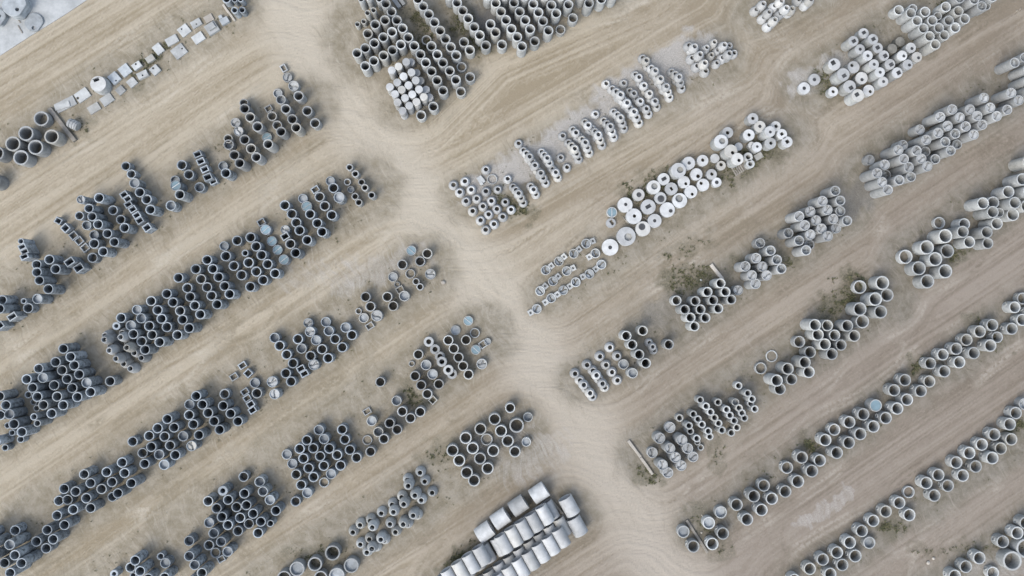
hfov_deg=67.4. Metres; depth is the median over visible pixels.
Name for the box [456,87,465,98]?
slender pipe
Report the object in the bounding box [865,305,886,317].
wide pipe
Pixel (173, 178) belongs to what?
floored ring
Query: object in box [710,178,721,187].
lidded chamber
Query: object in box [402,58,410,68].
white drum
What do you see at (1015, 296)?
shaft ring
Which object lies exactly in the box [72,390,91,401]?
concrete pipe
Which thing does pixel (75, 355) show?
concrete pipe
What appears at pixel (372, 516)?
necked cone
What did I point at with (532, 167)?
manhole cone
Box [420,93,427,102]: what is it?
white drum
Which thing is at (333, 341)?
concrete pipe
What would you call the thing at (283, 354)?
concrete pipe
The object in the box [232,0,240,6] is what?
narrow pipe
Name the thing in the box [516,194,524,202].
manhole cone
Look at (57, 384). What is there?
concrete pipe
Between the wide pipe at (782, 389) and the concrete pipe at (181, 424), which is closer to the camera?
the concrete pipe at (181, 424)
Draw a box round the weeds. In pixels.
[4,0,1023,573]
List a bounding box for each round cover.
[0,9,6,25]
[0,15,8,26]
[2,0,27,16]
[12,0,30,18]
[13,0,28,17]
[14,1,31,19]
[24,13,43,31]
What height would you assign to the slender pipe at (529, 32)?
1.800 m
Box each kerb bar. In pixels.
[392,0,401,9]
[476,177,483,185]
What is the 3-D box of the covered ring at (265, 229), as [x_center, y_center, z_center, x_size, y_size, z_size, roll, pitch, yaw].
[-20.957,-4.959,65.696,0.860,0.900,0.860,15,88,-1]
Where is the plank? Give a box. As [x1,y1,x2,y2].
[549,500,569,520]
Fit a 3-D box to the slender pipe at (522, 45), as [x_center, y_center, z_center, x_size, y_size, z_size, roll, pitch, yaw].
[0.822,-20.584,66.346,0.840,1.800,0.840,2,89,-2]
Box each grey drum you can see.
[882,44,896,55]
[891,37,904,48]
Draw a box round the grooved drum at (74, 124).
[66,119,80,130]
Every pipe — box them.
[0,147,12,162]
[0,175,8,190]
[0,295,18,303]
[0,304,20,313]
[0,389,18,400]
[0,409,5,419]
[0,433,14,444]
[0,525,4,534]
[0,533,11,545]
[0,545,9,557]
[0,554,16,567]
[1,397,24,409]
[2,443,13,450]
[5,136,28,151]
[5,563,31,575]
[8,416,31,428]
[9,429,16,435]
[10,522,26,535]
[10,541,35,559]
[13,150,36,167]
[16,549,42,567]
[17,424,39,436]
[17,436,28,442]
[18,126,41,142]
[18,238,34,243]
[21,298,33,303]
[21,373,39,383]
[23,303,38,312]
[25,391,32,397]
[27,382,49,392]
[28,140,51,157]
[30,410,47,419]
[31,532,49,546]
[32,260,49,267]
[32,267,52,276]
[32,389,54,401]
[34,111,53,127]
[34,275,56,284]
[34,362,55,372]
[34,417,52,426]
[38,398,59,409]
[41,542,58,552]
[42,520,59,534]
[43,284,65,293]
[44,129,66,146]
[44,254,63,264]
[46,407,66,418]
[48,529,69,543]
[49,379,67,389]
[50,264,71,274]
[50,356,68,366]
[52,389,73,401]
[52,506,69,520]
[54,494,68,505]
[57,364,73,374]
[58,343,80,353]
[58,398,79,409]
[59,480,76,493]
[59,514,79,529]
[62,373,78,383]
[62,493,77,504]
[65,350,87,361]
[67,381,84,392]
[68,500,86,514]
[69,359,90,369]
[70,483,88,496]
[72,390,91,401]
[74,367,95,378]
[75,211,87,220]
[79,465,98,478]
[81,490,98,502]
[84,204,103,213]
[85,385,106,396]
[85,474,104,487]
[85,498,104,512]
[87,212,107,221]
[87,253,101,262]
[89,238,105,248]
[93,219,112,229]
[94,193,115,205]
[96,481,111,493]
[98,247,116,257]
[102,463,119,476]
[103,229,121,238]
[105,375,122,385]
[107,474,122,486]
[107,491,118,501]
[108,205,122,215]
[109,237,129,247]
[113,484,131,497]
[116,215,129,223]
[116,313,133,322]
[117,454,133,467]
[120,223,137,233]
[120,464,136,477]
[121,161,134,170]
[125,562,139,572]
[126,473,145,487]
[127,169,140,178]
[127,434,142,446]
[128,329,145,338]
[130,549,148,565]
[135,187,151,198]
[135,559,154,575]
[136,336,151,345]
[137,446,150,457]
[139,455,156,468]
[140,344,158,354]
[141,194,157,205]
[144,321,159,330]
[144,429,158,440]
[144,568,159,575]
[145,205,163,216]
[146,296,162,305]
[146,439,161,451]
[147,329,164,339]
[152,421,167,432]
[153,305,168,314]
[154,336,173,346]
[157,314,172,323]
[157,550,167,559]
[159,430,173,441]
[160,565,177,575]
[162,289,177,298]
[162,322,177,331]
[162,411,179,423]
[165,438,179,450]
[168,297,183,306]
[169,420,185,431]
[170,447,185,459]
[172,329,188,339]
[173,273,189,282]
[175,190,192,202]
[175,306,190,315]
[177,160,190,171]
[178,314,193,324]
[182,283,195,292]
[184,170,197,180]
[184,322,202,332]
[184,408,199,419]
[184,544,201,560]
[185,292,200,301]
[188,417,203,428]
[190,301,205,309]
[191,264,205,273]
[191,389,207,400]
[194,427,210,439]
[195,309,212,318]
[196,274,209,283]
[197,397,214,409]
[197,561,214,575]
[202,255,217,264]
[202,282,215,291]
[203,406,218,417]
[203,492,218,505]
[204,538,216,549]
[206,291,220,300]
[208,264,223,273]
[209,414,223,425]
[211,500,225,512]
[212,299,228,308]
[214,272,229,281]
[215,422,230,434]
[217,508,231,521]
[218,398,233,410]
[219,388,232,398]
[220,281,234,290]
[221,168,236,180]
[221,251,235,261]
[223,0,233,7]
[223,490,238,504]
[223,515,237,529]
[224,134,234,143]
[225,289,240,298]
[226,406,240,417]
[229,150,243,160]
[229,261,242,270]
[231,7,241,18]
[231,499,243,511]
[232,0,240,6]
[232,235,245,245]
[233,414,247,425]
[233,523,246,535]
[235,158,250,171]
[235,509,247,522]
[236,270,249,280]
[238,0,246,6]
[238,470,250,481]
[239,7,248,16]
[239,99,250,109]
[239,135,253,145]
[239,485,253,497]
[240,104,253,114]
[241,496,256,509]
[242,250,252,256]
[243,257,257,267]
[244,517,255,528]
[245,112,259,124]
[245,232,259,242]
[245,282,259,291]
[246,144,259,154]
[248,504,263,518]
[251,152,266,165]
[251,241,265,251]
[251,266,264,276]
[252,121,266,134]
[252,387,265,397]
[253,525,266,537]
[256,250,270,260]
[256,512,270,526]
[258,275,271,284]
[262,259,276,269]
[263,139,278,152]
[267,111,278,121]
[267,517,276,526]
[270,268,283,278]
[271,501,285,515]
[272,121,283,129]
[274,340,287,350]
[276,127,290,139]
[277,567,292,575]
[280,200,292,211]
[281,104,294,116]
[281,349,294,359]
[281,367,293,377]
[285,239,298,248]
[286,375,298,386]
[287,114,300,124]
[287,209,299,218]
[288,357,300,367]
[290,494,302,506]
[291,123,305,136]
[291,217,303,226]
[291,248,304,258]
[291,467,303,479]
[293,91,306,104]
[293,334,305,343]
[294,225,307,236]
[294,442,306,453]
[296,477,308,489]
[298,451,310,463]
[302,106,314,118]
[302,235,315,246]
[302,433,313,444]
[303,461,315,472]
[305,209,318,220]
[305,350,317,360]
[308,441,320,452]
[308,469,320,481]
[308,554,323,570]
[310,118,322,130]
[312,218,325,228]
[314,192,326,202]
[314,568,328,575]
[315,449,327,460]
[317,227,330,238]
[317,344,329,353]
[319,458,330,470]
[320,201,331,211]
[323,352,335,362]
[324,441,336,453]
[325,542,341,560]
[327,210,339,221]
[328,183,340,193]
[330,334,341,343]
[332,448,343,459]
[335,458,347,470]
[337,342,348,351]
[337,423,348,434]
[340,432,351,444]
[344,179,351,185]
[345,443,356,454]
[346,164,354,171]
[347,330,358,339]
[351,193,359,200]
[351,450,362,462]
[352,48,364,64]
[352,170,360,178]
[355,21,361,29]
[355,199,363,206]
[358,0,367,10]
[358,179,365,185]
[360,43,372,59]
[360,61,372,76]
[360,292,371,301]
[361,19,367,27]
[361,184,369,192]
[363,29,374,42]
[365,10,372,22]
[365,301,376,311]
[365,444,376,456]
[366,0,375,8]
[368,191,376,200]
[369,38,381,54]
[369,56,381,71]
[370,19,382,36]
[371,7,378,19]
[375,376,386,386]
[376,0,384,10]
[378,32,390,48]
[379,51,390,66]
[379,432,390,443]
[380,15,391,31]
[381,0,391,15]
[382,292,393,301]
[384,416,395,427]
[387,7,397,21]
[387,27,398,43]
[388,45,399,61]
[388,301,398,310]
[392,15,402,31]
[392,423,402,434]
[396,40,407,55]
[397,259,407,269]
[397,405,407,416]
[398,23,408,39]
[403,32,413,48]
[405,412,416,422]
[409,41,419,56]
[410,370,420,380]
[413,0,422,10]
[413,349,423,359]
[415,49,425,64]
[415,256,425,266]
[415,405,425,416]
[416,110,426,122]
[416,379,426,389]
[418,1,428,18]
[421,58,430,73]
[422,35,431,45]
[422,248,432,258]
[422,388,432,398]
[424,9,433,25]
[427,41,436,54]
[427,66,436,81]
[428,102,438,114]
[430,17,439,33]
[432,49,442,65]
[432,75,442,90]
[434,378,443,388]
[435,26,445,41]
[438,58,447,73]
[438,86,448,99]
[440,566,455,575]
[441,34,450,47]
[443,335,453,344]
[445,0,452,7]
[445,66,454,80]
[446,42,455,55]
[446,442,458,455]
[449,343,458,353]
[451,50,461,64]
[451,75,460,88]
[451,558,470,575]
[452,0,461,14]
[453,352,463,362]
[453,452,465,465]
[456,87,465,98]
[457,62,466,72]
[458,6,467,22]
[458,360,467,370]
[459,37,468,50]
[460,430,471,443]
[461,335,470,344]
[461,464,472,478]
[461,551,480,573]
[463,14,472,29]
[463,369,473,379]
[465,45,474,58]
[465,72,474,84]
[467,440,478,453]
[468,472,479,485]
[469,22,478,38]
[472,543,491,566]
[474,450,485,463]
[474,520,495,542]
[475,30,484,46]
[475,421,485,434]
[481,40,490,54]
[482,460,493,473]
[482,567,494,575]
[483,0,491,8]
[483,541,496,563]
[486,19,494,35]
[487,443,498,456]
[489,412,500,424]
[489,507,511,529]
[490,27,499,43]
[490,535,503,556]
[491,0,500,15]
[492,559,504,573]
[492,570,503,575]
[494,532,513,554]
[495,423,506,436]
[496,7,505,23]
[497,40,506,53]
[500,0,509,7]
[501,15,510,31]
[501,563,517,575]
[502,433,513,446]
[502,552,514,566]
[504,524,523,547]
[505,402,514,412]
[506,24,515,40]
[507,494,529,516]
[508,0,518,14]
[509,417,523,432]
[509,444,520,456]
[511,555,530,575]
[512,32,521,48]
[512,545,525,558]
[514,7,524,23]
[514,517,533,540]
[516,41,526,57]
[519,0,528,8]
[519,15,529,31]
[521,548,540,571]
[522,537,534,551]
[524,24,534,40]
[525,510,543,532]
[527,0,537,16]
[528,482,549,503]
[529,36,539,50]
[531,540,550,563]
[532,7,542,24]
[533,530,545,543]
[535,503,554,525]
[537,16,547,32]
[539,0,548,8]
[541,498,559,518]
[541,533,560,555]
[542,26,552,42]
[543,522,554,535]
[545,0,555,17]
[550,8,560,25]
[551,525,570,548]
[553,515,571,535]
[555,0,564,8]
[555,25,564,36]
[558,493,579,517]
[562,0,572,16]
[566,513,587,537]
[567,13,577,26]
[575,0,584,8]
[581,0,593,16]
[594,0,605,11]
[605,0,615,7]
[618,330,630,340]
[624,339,636,349]
[630,348,643,359]
[635,325,647,335]
[636,357,650,367]
[660,339,673,348]
[669,296,681,304]
[674,413,683,421]
[675,305,689,313]
[680,313,695,321]
[681,419,692,428]
[683,427,693,434]
[685,321,699,330]
[686,296,699,305]
[686,409,696,417]
[689,433,700,441]
[691,304,704,313]
[691,415,701,422]
[694,395,703,403]
[694,420,705,427]
[696,313,709,322]
[697,287,712,296]
[698,401,709,409]
[700,426,711,434]
[702,295,717,304]
[702,408,713,415]
[702,433,713,439]
[706,413,717,420]
[708,304,722,312]
[709,278,725,288]
[710,419,721,426]
[711,397,721,405]
[713,425,725,433]
[715,287,729,296]
[718,404,729,412]
[720,295,735,303]
[721,411,733,418]
[725,417,737,423]
[725,428,734,436]
[730,423,740,430]
[731,404,742,411]
[732,381,741,388]
[734,408,745,416]
[736,413,747,421]
[739,388,751,396]
[743,395,755,402]
[747,404,758,412]
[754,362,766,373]
[763,373,782,385]
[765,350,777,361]
[769,382,785,394]
[775,361,793,374]
[781,373,796,384]
[790,336,804,347]
[791,355,810,367]
[796,366,814,377]
[799,346,815,357]
[800,319,820,330]
[804,329,823,340]
[811,338,830,349]
[818,348,837,359]
[819,320,832,330]
[823,329,839,340]
[830,339,846,350]
[834,319,852,331]
[840,330,859,341]
[845,302,865,315]
[850,280,866,293]
[850,315,868,327]
[860,292,881,305]
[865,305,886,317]
[868,276,888,289]
[874,288,893,301]
[888,5,903,19]
[895,8,915,24]
[895,250,912,263]
[901,16,921,32]
[904,4,916,10]
[904,261,925,275]
[908,23,928,39]
[912,240,933,254]
[912,274,933,288]
[913,31,934,47]
[916,7,929,19]
[919,39,940,55]
[919,252,941,266]
[922,15,937,27]
[927,229,951,244]
[928,23,943,35]
[929,264,951,278]
[931,217,944,228]
[932,2,950,14]
[932,12,941,20]
[933,244,953,257]
[934,30,949,43]
[937,15,953,28]
[942,6,963,19]
[944,22,960,36]
[947,226,968,238]
[950,218,969,227]
[953,236,974,248]
[954,14,969,26]
[964,197,988,211]
[968,226,992,239]
[972,206,998,220]
[973,238,992,249]
[976,1,990,15]
[978,218,1002,229]
[979,0,995,4]
[987,196,998,206]
[991,186,1013,199]
[995,208,1003,217]
[995,548,1021,570]
[997,197,1020,210]
[999,209,1018,221]
[1002,173,1023,187]
[1008,157,1023,171]
[1010,537,1023,557]
[1012,186,1023,198]
[1017,200,1023,212]
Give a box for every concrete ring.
[210,546,221,557]
[319,477,329,486]
[362,435,372,444]
[405,269,415,278]
[481,433,492,445]
[487,174,496,184]
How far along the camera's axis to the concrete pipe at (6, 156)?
64.86 m
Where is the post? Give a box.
[222,4,235,21]
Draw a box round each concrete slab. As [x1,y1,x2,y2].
[54,95,76,112]
[54,101,69,110]
[74,87,91,103]
[87,102,101,114]
[99,93,114,106]
[107,71,121,84]
[115,85,125,95]
[117,63,132,77]
[126,77,137,87]
[131,60,142,71]
[136,69,149,80]
[145,54,155,63]
[149,64,161,75]
[152,43,164,55]
[165,34,178,46]
[170,43,187,59]
[177,24,191,37]
[190,18,202,28]
[191,31,205,44]
[203,13,214,23]
[204,20,220,35]
[218,15,230,25]
[753,152,763,160]
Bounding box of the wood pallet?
[731,162,745,175]
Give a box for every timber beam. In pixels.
[47,107,76,142]
[627,440,641,457]
[640,457,653,474]
[685,519,707,552]
[709,263,723,278]
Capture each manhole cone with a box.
[449,180,458,189]
[455,188,464,197]
[460,177,469,186]
[461,196,470,206]
[466,185,475,194]
[468,206,477,216]
[472,194,481,203]
[476,216,485,225]
[478,202,487,211]
[481,165,490,174]
[481,187,490,196]
[481,225,490,234]
[484,210,493,219]
[486,196,496,206]
[489,219,498,229]
[492,204,501,214]
[493,185,501,194]
[498,212,507,221]
[501,198,509,206]
[503,175,511,183]
[506,205,515,214]
[509,183,517,190]
[511,186,519,194]
[514,139,522,148]
[514,189,522,197]
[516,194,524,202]
[519,146,527,154]
[519,198,527,207]
[522,149,530,157]
[525,153,533,161]
[526,182,534,190]
[529,185,537,194]
[530,161,539,170]
[531,190,539,198]
[536,169,544,177]
[537,148,545,156]
[538,174,547,182]
[540,151,547,158]
[541,179,549,187]
[542,154,551,162]
[545,159,553,167]
[551,168,559,176]
[553,173,561,181]
[556,153,564,162]
[558,132,566,140]
[562,163,570,172]
[564,138,572,147]
[567,141,575,150]
[568,126,576,134]
[569,368,579,377]
[570,144,578,153]
[571,129,579,137]
[572,151,580,158]
[574,156,582,163]
[574,375,584,384]
[577,135,585,143]
[578,379,587,389]
[580,118,588,126]
[580,138,589,147]
[581,359,591,369]
[581,383,590,392]
[582,143,591,152]
[583,121,592,130]
[584,148,593,157]
[584,387,594,397]
[587,365,596,374]
[587,391,596,400]
[590,110,599,119]
[590,128,598,136]
[591,370,600,379]
[593,130,602,139]
[594,351,604,360]
[595,137,604,144]
[597,142,605,149]
[597,378,606,387]
[599,117,607,125]
[599,382,608,391]
[600,359,610,369]
[601,80,609,88]
[602,119,610,128]
[604,342,614,351]
[605,122,614,131]
[606,366,616,376]
[607,85,616,94]
[607,127,615,136]
[609,108,617,116]
[609,134,617,141]
[611,88,620,97]
[611,375,621,384]
[612,111,620,119]
[612,350,621,360]
[615,90,624,100]
[615,114,624,122]
[617,120,626,127]
[619,79,627,88]
[619,124,627,133]
[622,99,631,108]
[624,105,633,113]
[625,87,633,96]
[628,107,638,117]
[629,89,637,98]
[630,71,639,79]
[631,113,640,122]
[633,118,642,127]
[634,73,642,82]
[635,97,643,106]
[638,54,646,63]
[639,82,647,90]
[641,57,650,65]
[641,105,650,113]
[643,110,652,118]
[644,90,653,98]
[644,338,652,345]
[646,64,655,73]
[647,342,655,350]
[649,346,657,353]
[650,67,658,76]
[650,97,658,106]
[651,102,660,111]
[655,75,664,83]
[661,83,669,91]
[662,89,671,97]
[664,95,673,102]
[666,68,675,77]
[670,71,678,79]
[673,73,682,82]
[675,80,683,87]
[676,85,685,93]
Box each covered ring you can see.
[170,180,187,191]
[260,224,273,235]
[262,132,272,140]
[267,236,277,245]
[273,245,283,254]
[279,254,291,264]
[301,201,313,211]
[406,246,416,255]
[463,316,472,325]
[471,344,480,354]
[606,207,616,217]
[864,398,881,411]
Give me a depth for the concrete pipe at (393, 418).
65.09 m
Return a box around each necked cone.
[101,334,114,344]
[102,330,114,339]
[106,344,119,354]
[113,333,119,341]
[113,352,126,362]
[117,331,130,341]
[118,344,124,352]
[119,327,129,336]
[120,358,133,367]
[123,342,136,351]
[123,352,131,358]
[127,362,140,372]
[131,348,142,357]
[138,353,151,362]
[349,525,359,535]
[356,517,366,528]
[356,537,366,547]
[362,545,371,555]
[365,532,375,542]
[366,513,376,522]
[367,541,377,552]
[368,520,378,530]
[372,542,381,551]
[376,532,386,542]
[377,506,387,516]
[378,529,387,539]
[380,533,390,543]
[385,516,395,527]
[388,497,398,506]
[389,504,399,515]
[391,524,401,535]
[397,490,407,499]
[398,517,408,527]
[399,497,409,507]
[403,473,413,480]
[403,479,413,489]
[403,517,412,527]
[408,508,418,518]
[410,488,420,498]
[413,509,422,519]
[415,466,425,476]
[416,493,426,503]
[420,474,430,484]
[427,485,437,496]
[682,42,691,51]
[685,54,694,64]
[688,43,698,53]
[690,62,699,72]
[693,51,703,61]
[698,59,708,69]
[699,45,709,54]
[699,68,708,77]
[705,52,714,61]
[707,39,716,49]
[711,47,720,56]
[711,60,719,68]
[716,54,725,64]
[718,42,727,51]
[722,50,732,60]
[727,42,732,49]
[731,50,737,59]
[749,6,759,16]
[756,1,766,10]
[757,14,766,24]
[762,9,772,18]
[762,22,771,32]
[767,3,777,12]
[768,16,777,26]
[773,10,782,20]
[774,0,784,7]
[779,5,789,14]
[786,5,794,15]
[791,0,801,6]
[798,1,807,10]
[803,0,813,6]
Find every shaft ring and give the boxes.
[685,538,699,552]
[704,535,718,549]
[714,524,728,539]
[727,496,742,510]
[737,510,752,525]
[743,487,759,501]
[751,501,767,515]
[755,478,769,491]
[762,490,777,504]
[776,483,790,497]
[779,460,792,473]
[785,571,798,575]
[787,473,803,487]
[791,449,807,463]
[800,462,817,476]
[800,560,815,574]
[810,452,825,466]
[813,550,828,565]
[815,432,830,445]
[820,565,835,575]
[825,423,839,435]
[825,444,842,458]
[827,543,842,558]
[832,557,847,570]
[837,434,854,448]
[838,414,854,427]
[839,533,855,548]
[845,547,861,561]
[848,426,865,439]
[851,406,868,419]
[851,522,867,536]
[861,419,879,432]
[863,512,878,526]
[874,410,891,423]
[875,503,891,517]
[882,383,899,395]
[884,401,902,414]
[889,494,904,508]
[893,373,910,385]
[895,392,912,405]
[898,506,914,520]
[901,485,914,497]
[909,384,926,396]
[915,474,931,488]
[918,357,935,368]
[918,375,934,387]
[923,488,939,501]
[927,467,943,480]
[931,348,948,359]
[932,364,949,376]
[938,478,953,491]
[943,566,960,575]
[944,342,961,354]
[945,454,961,468]
[947,355,964,367]
[951,468,968,481]
[954,557,971,572]
[955,333,972,345]
[957,444,974,458]
[960,346,979,358]
[965,459,981,472]
[967,325,985,337]
[967,548,985,563]
[970,436,987,450]
[976,339,995,351]
[978,449,998,463]
[979,319,997,330]
[982,427,999,440]
[983,565,998,575]
[986,331,1002,342]
[989,441,1006,454]
[991,533,1008,547]
[996,416,1015,429]
[999,322,1017,334]
[999,432,1016,444]
[1002,301,1020,312]
[1003,406,1021,418]
[1004,524,1022,538]
[1010,314,1023,325]
[1013,293,1023,303]
[1013,514,1023,528]
[1017,307,1023,317]
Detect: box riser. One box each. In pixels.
[0,320,14,330]
[6,311,26,321]
[18,243,36,250]
[19,252,39,261]
[20,248,39,255]
[53,217,66,225]
[60,223,74,233]
[63,256,83,267]
[68,230,79,240]
[72,262,91,273]
[74,236,85,245]
[79,243,91,252]
[119,190,133,198]
[123,194,137,204]
[124,200,138,208]
[128,205,143,213]
[132,211,147,218]
[135,216,150,225]
[142,222,157,233]
[193,150,205,158]
[196,157,209,166]
[200,165,212,174]
[203,172,215,183]
[209,177,219,185]
[216,554,226,563]
[229,372,239,381]
[238,361,248,369]
[240,387,250,395]
[243,368,254,377]
[243,393,252,402]
[246,398,257,407]
[248,405,259,414]
[256,218,266,226]
[264,104,273,113]
[279,64,288,72]
[280,232,293,241]
[296,364,307,372]
[300,368,310,377]
[311,185,320,194]
[362,407,371,415]
[365,321,374,330]
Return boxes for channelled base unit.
[77,195,96,204]
[186,439,201,450]
[231,118,242,127]
[234,126,246,137]
[267,376,279,386]
[269,388,282,398]
[281,225,291,234]
[283,73,292,82]
[288,81,300,92]
[303,318,314,326]
[305,326,317,336]
[308,359,321,369]
[371,310,383,320]
[425,269,435,279]
[477,358,486,368]
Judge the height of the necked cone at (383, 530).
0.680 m
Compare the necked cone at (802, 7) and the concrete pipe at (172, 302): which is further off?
the necked cone at (802, 7)
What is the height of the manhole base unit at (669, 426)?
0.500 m
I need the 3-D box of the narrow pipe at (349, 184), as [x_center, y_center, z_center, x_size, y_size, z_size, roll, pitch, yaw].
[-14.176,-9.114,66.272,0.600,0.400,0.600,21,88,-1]
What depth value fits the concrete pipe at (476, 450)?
65.32 m
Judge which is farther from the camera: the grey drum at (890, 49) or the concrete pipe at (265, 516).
the grey drum at (890, 49)
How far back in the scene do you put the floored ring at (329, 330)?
65.71 m
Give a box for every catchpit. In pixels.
[527,304,541,315]
[535,283,548,295]
[541,262,554,274]
[541,293,555,305]
[548,273,561,285]
[554,253,566,265]
[554,285,567,297]
[562,265,576,275]
[566,277,580,289]
[568,246,582,258]
[579,269,593,279]
[581,238,595,248]
[586,248,599,260]
[592,260,605,272]
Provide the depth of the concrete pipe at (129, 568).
64.49 m
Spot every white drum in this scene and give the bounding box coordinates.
[386,83,394,93]
[388,66,396,76]
[391,90,399,99]
[393,79,401,88]
[394,98,402,108]
[395,63,403,72]
[398,86,406,95]
[399,107,407,116]
[400,72,407,82]
[401,94,409,103]
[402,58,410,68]
[405,81,412,91]
[405,102,413,111]
[408,68,415,78]
[408,90,416,100]
[409,58,415,68]
[412,76,420,86]
[413,98,420,107]
[415,69,420,76]
[415,85,423,95]
[418,77,424,86]
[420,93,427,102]
[423,86,430,93]
[427,93,433,102]
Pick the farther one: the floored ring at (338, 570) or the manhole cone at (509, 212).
the manhole cone at (509, 212)
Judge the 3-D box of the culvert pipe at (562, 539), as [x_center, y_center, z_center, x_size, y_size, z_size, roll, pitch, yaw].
[4.153,21.082,65.007,1.060,1.060,1.580,-29,90,-2]
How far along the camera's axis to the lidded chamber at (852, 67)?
67.19 m
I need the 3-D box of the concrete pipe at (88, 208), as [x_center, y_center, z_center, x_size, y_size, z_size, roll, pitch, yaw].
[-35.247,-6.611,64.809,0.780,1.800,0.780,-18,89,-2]
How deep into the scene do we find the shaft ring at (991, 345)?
67.30 m
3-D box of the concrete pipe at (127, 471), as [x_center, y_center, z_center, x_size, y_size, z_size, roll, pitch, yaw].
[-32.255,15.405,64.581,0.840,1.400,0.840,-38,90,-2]
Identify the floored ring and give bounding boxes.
[4,406,27,418]
[4,531,30,549]
[32,294,53,303]
[38,371,60,382]
[81,376,102,387]
[82,221,93,229]
[89,230,101,238]
[126,320,141,329]
[129,178,145,188]
[132,305,148,314]
[136,313,152,322]
[154,447,168,459]
[159,457,175,469]
[160,555,174,567]
[166,200,181,211]
[170,176,181,181]
[178,430,191,440]
[184,399,196,408]
[184,532,198,545]
[189,553,206,569]
[194,182,207,193]
[204,515,217,527]
[208,524,223,537]
[216,532,231,546]
[218,161,228,169]
[219,241,230,250]
[222,542,237,556]
[223,140,236,150]
[250,377,260,387]
[254,474,267,486]
[258,483,272,495]
[265,491,278,504]
[269,332,281,342]
[273,89,282,97]
[276,95,288,105]
[282,448,292,459]
[287,458,298,468]
[290,558,306,575]
[296,343,308,353]
[298,194,308,202]
[302,485,314,497]
[311,335,323,344]
[314,423,326,434]
[319,432,331,443]
[321,317,331,326]
[324,326,335,335]
[326,176,335,184]
[326,466,337,478]
[329,564,345,575]
[334,192,346,204]
[340,322,352,332]
[344,555,359,572]
[347,186,354,193]
[359,313,368,322]
[366,414,377,425]
[373,425,384,436]
[388,272,397,281]
[391,395,401,405]
[399,291,409,300]
[421,359,431,369]
[427,368,437,379]
[451,325,460,334]
[484,338,490,344]
[521,436,530,446]
[523,412,532,421]
[618,359,628,368]
[625,367,637,377]
[676,524,689,537]
[701,515,714,528]
[713,504,726,517]
[728,397,738,405]
[860,535,874,548]
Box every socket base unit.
[751,238,764,248]
[759,245,775,256]
[764,255,781,265]
[769,264,785,274]
[777,228,792,239]
[785,235,803,247]
[791,245,810,256]
[800,240,814,248]
[820,186,839,198]
[826,195,844,207]
[829,206,844,216]
[837,216,851,226]
[881,170,890,178]
[887,175,903,186]
[902,172,915,184]
[921,146,929,156]
[926,137,949,151]
[926,154,939,164]
[931,145,955,158]
[936,128,959,140]
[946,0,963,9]
[949,139,961,149]
[958,0,978,11]
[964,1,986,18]
[994,58,1019,74]
[1008,66,1023,80]
[1008,77,1023,89]
[1013,53,1023,64]
[1014,397,1023,409]
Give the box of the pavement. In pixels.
[0,0,85,55]
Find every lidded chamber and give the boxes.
[90,76,111,94]
[601,239,617,255]
[606,218,615,227]
[616,227,635,245]
[617,197,632,212]
[625,208,641,224]
[632,189,644,200]
[634,221,649,236]
[640,199,655,214]
[646,180,659,194]
[647,214,661,227]
[653,192,665,204]
[656,173,669,185]
[659,202,674,217]
[664,182,677,195]
[668,163,685,179]
[671,193,686,208]
[676,176,689,188]
[680,157,694,170]
[683,185,696,198]
[689,168,701,180]
[695,155,707,166]
[695,179,708,191]
[705,169,716,179]
[709,154,719,162]
[710,135,727,150]
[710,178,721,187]
[715,161,725,170]
[719,127,732,138]
[719,145,736,160]
[726,153,743,167]
[734,142,742,150]
[739,129,754,142]
[744,113,757,126]
[746,142,753,148]
[748,142,761,153]
[750,121,765,134]
[757,126,774,140]
[761,138,775,150]
[767,121,780,131]
[773,129,786,141]
[778,136,792,149]
[797,82,809,94]
[807,74,819,86]
[823,58,839,73]
[825,87,837,97]
[829,68,849,85]
[838,80,855,95]
[841,36,857,51]
[843,61,859,75]
[844,89,863,105]
[848,44,864,58]
[851,72,867,86]
[853,51,872,65]
[854,28,868,41]
[859,34,877,49]
[860,59,878,74]
[861,85,873,97]
[865,43,882,56]
[867,67,884,82]
[870,50,888,63]
[871,76,887,90]
[878,59,894,72]
[884,67,902,82]
[887,51,906,64]
[893,59,912,72]
[897,43,915,55]
[905,52,921,64]
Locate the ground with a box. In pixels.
[0,0,1023,575]
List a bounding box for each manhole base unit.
[646,446,657,457]
[652,431,664,443]
[653,456,667,469]
[659,466,672,477]
[660,440,674,453]
[663,421,675,432]
[666,451,680,462]
[672,431,686,444]
[673,459,686,470]
[678,442,692,453]
[685,450,697,461]
[730,285,742,294]
[734,261,750,271]
[740,270,756,280]
[744,279,760,288]
[745,253,760,263]
[751,261,766,271]
[756,270,771,280]
[785,211,803,223]
[790,220,809,232]
[797,229,814,240]
[798,206,814,217]
[804,215,820,226]
[807,196,827,208]
[808,223,826,234]
[813,231,832,242]
[814,205,832,216]
[821,214,837,225]
[826,223,840,233]
[859,168,881,181]
[861,155,874,165]
[864,177,886,190]
[869,159,889,170]
[870,185,892,198]
[880,145,902,159]
[887,154,908,168]
[890,162,913,175]
[891,140,907,149]
[902,145,921,157]
[907,135,930,147]
[908,125,924,137]
[908,153,925,165]
[911,161,931,174]
[919,128,942,140]
[922,112,944,127]
[929,121,952,132]
[934,104,956,117]
[941,112,964,124]
[951,121,970,133]
[954,129,978,143]
[955,104,974,116]
[958,111,981,123]
[964,93,988,106]
[966,120,986,131]
[975,103,994,115]
[981,111,1001,124]
[991,88,1015,103]
[994,105,1011,116]
[998,95,1023,107]
[1016,87,1023,97]
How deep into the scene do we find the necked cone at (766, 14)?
67.00 m
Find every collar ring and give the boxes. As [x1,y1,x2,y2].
[110,566,122,575]
[112,322,124,329]
[218,482,233,495]
[424,336,433,346]
[430,344,439,353]
[435,351,444,360]
[437,356,446,366]
[443,364,453,374]
[447,369,456,378]
[742,153,752,162]
[744,160,754,169]

